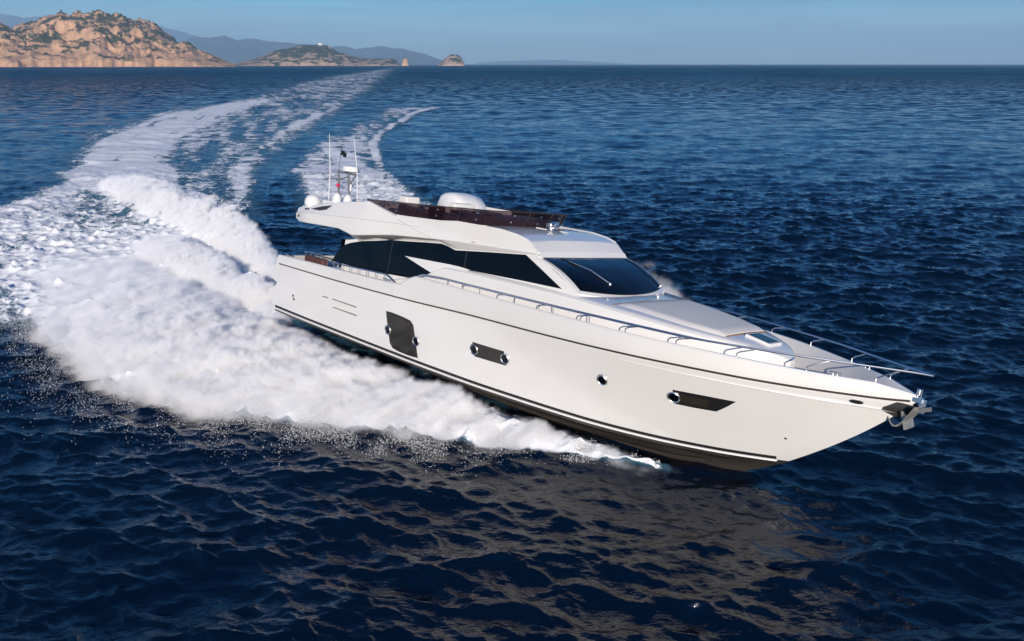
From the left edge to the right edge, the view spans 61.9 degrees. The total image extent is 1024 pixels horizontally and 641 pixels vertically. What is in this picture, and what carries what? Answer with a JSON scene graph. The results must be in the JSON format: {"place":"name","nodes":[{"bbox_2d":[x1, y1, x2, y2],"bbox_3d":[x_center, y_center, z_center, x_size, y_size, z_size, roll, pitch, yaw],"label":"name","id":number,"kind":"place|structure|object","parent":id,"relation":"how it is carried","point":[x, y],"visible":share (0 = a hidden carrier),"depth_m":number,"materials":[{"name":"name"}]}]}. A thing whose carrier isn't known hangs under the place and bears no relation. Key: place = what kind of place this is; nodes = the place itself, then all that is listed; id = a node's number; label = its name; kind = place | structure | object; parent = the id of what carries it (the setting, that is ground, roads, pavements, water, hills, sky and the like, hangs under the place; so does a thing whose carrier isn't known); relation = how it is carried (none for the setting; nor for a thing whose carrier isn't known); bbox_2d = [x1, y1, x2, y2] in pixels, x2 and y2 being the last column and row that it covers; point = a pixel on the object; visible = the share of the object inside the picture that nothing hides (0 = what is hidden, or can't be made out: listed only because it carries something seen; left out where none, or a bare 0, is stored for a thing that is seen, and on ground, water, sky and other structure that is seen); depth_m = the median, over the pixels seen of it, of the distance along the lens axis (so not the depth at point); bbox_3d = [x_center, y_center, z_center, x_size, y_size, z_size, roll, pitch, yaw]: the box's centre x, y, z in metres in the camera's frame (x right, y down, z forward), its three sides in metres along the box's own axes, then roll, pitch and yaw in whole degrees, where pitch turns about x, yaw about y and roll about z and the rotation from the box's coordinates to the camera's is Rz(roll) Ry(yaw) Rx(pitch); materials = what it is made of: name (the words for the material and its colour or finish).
{"place":"outdoors","nodes":[
{"label":"outdoors","id":0,"kind":"place"},
{"bbox_2d":[0,14,198,41],"bbox_3d":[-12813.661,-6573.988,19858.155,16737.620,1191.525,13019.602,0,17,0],"label":"distant mountains","id":1,"kind":"structure","parent":0,"point":[11,21],"depth_m":20624.94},
{"bbox_2d":[0,9,235,66],"bbox_3d":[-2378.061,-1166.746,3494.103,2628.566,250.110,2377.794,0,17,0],"label":"headland","id":2,"kind":"structure","parent":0,"point":[96,38],"depth_m":3325.01,"materials":[{"name":"beige stone"}]},
{"bbox_2d":[177,35,442,64],"bbox_3d":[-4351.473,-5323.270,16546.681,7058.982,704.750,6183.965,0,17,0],"label":"distant mountains","id":3,"kind":"structure","parent":0,"point":[227,49],"depth_m":15497.53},
{"bbox_2d":[236,45,399,65],"bbox_3d":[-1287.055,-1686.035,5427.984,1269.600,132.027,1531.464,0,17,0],"label":"island","id":4,"kind":"structure","parent":0,"point":[313,55],"depth_m":5039.21,"materials":[{"name":"grey stone"}]},
{"bbox_2d":[402,58,408,65],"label":"islet","id":5,"kind":"object","parent":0,"point":[405,62],"visible":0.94,"depth_m":5152.20,"materials":[{"name":"beige stone"}]},
{"bbox_2d":[438,54,464,65],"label":"islet","id":6,"kind":"object","parent":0,"point":[453,60],"visible":0.97,"depth_m":5405.54,"materials":[{"name":"beige stone"}]},
{"bbox_2d":[0,64,1023,640],"bbox_3d":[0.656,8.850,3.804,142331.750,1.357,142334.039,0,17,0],"label":"sea","id":7,"kind":"structure","parent":0,"point":[874,208],"depth_m":24.11,"materials":[{"name":"blue liquid"}]},
{"bbox_2d":[0,293,660,474],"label":"spray drops","id":8,"kind":"object","parent":7,"relation":"on","point":[514,443],"visible":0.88,"depth_m":24.45,"materials":[{"name":"white liquid"}]},
{"bbox_2d":[0,68,661,468],"bbox_3d":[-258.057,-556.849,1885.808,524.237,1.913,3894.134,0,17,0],"label":"wake foam","id":9,"kind":"object","parent":7,"relation":"on","point":[170,284],"visible":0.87,"depth_m":39.22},
{"bbox_2d":[269,133,934,470],"bbox_3d":[0.880,-0.921,26.138,23.218,7.921,5.720,17,14,43],"label":"motor yacht","id":10,"kind":"object","parent":7,"relation":"on","point":[577,329],"visible":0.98,"depth_m":23.05,"materials":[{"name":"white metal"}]},
{"bbox_2d":[339,239,350,266],"bbox_3d":[-4.874,-2.258,31.696,0.050,1.500,3.600,17,14,43],"label":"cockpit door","id":11,"kind":"structure","parent":10,"relation":"in","point":[342,240],"depth_m":30.35,"materials":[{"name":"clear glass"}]},
{"bbox_2d":[384,311,419,357],"bbox_3d":[-3.464,0.447,26.790,1.736,1.255,0.068,16,23,42],"label":"hull window","id":12,"kind":"structure","parent":10,"relation":"in","point":[400,330],"depth_m":26.80,"materials":[{"name":"grey glass"}]},
{"bbox_2d":[332,240,560,288],"bbox_3d":[-2.462,-1.811,26.490,10.660,1.700,0.190,17,14,43],"label":"side window","id":13,"kind":"structure","parent":10,"relation":"in","point":[384,256],"depth_m":26.71,"materials":[{"name":"black glass"}]},
{"bbox_2d":[469,342,509,365],"bbox_3d":[-0.650,0.949,24.092,1.549,0.434,0.096,15,22,40],"label":"hull window","id":14,"kind":"structure","parent":10,"relation":"in","point":[478,350],"depth_m":24.09,"materials":[{"name":"black glass"}]},
{"bbox_2d":[597,374,607,384],"bbox_3d":[2.288,1.504,21.612,0.309,0.321,0.143,11,20,33],"label":"hull window","id":15,"kind":"structure","parent":10,"relation":"in","point":[601,379],"depth_m":21.59,"materials":[{"name":"black glass"}]},
{"bbox_2d":[667,390,734,411],"bbox_3d":[4.511,1.942,20.384,1.656,0.435,0.186,8,18,25],"label":"hull window","id":16,"kind":"structure","parent":10,"relation":"in","point":[677,397],"depth_m":20.40,"materials":[{"name":"black glass"}]},
{"bbox_2d":[0,0,1023,63],"label":"sky","id":17,"kind":"structure","parent":0,"point":[477,31],"materials":[{"name":"blue"}]},
{"bbox_2d":[471,60,630,64],"bbox_3d":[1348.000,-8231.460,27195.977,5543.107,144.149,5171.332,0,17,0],"label":"distant mountains","id":18,"kind":"structure","parent":0,"point":[543,62],"depth_m":25515.16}
]}

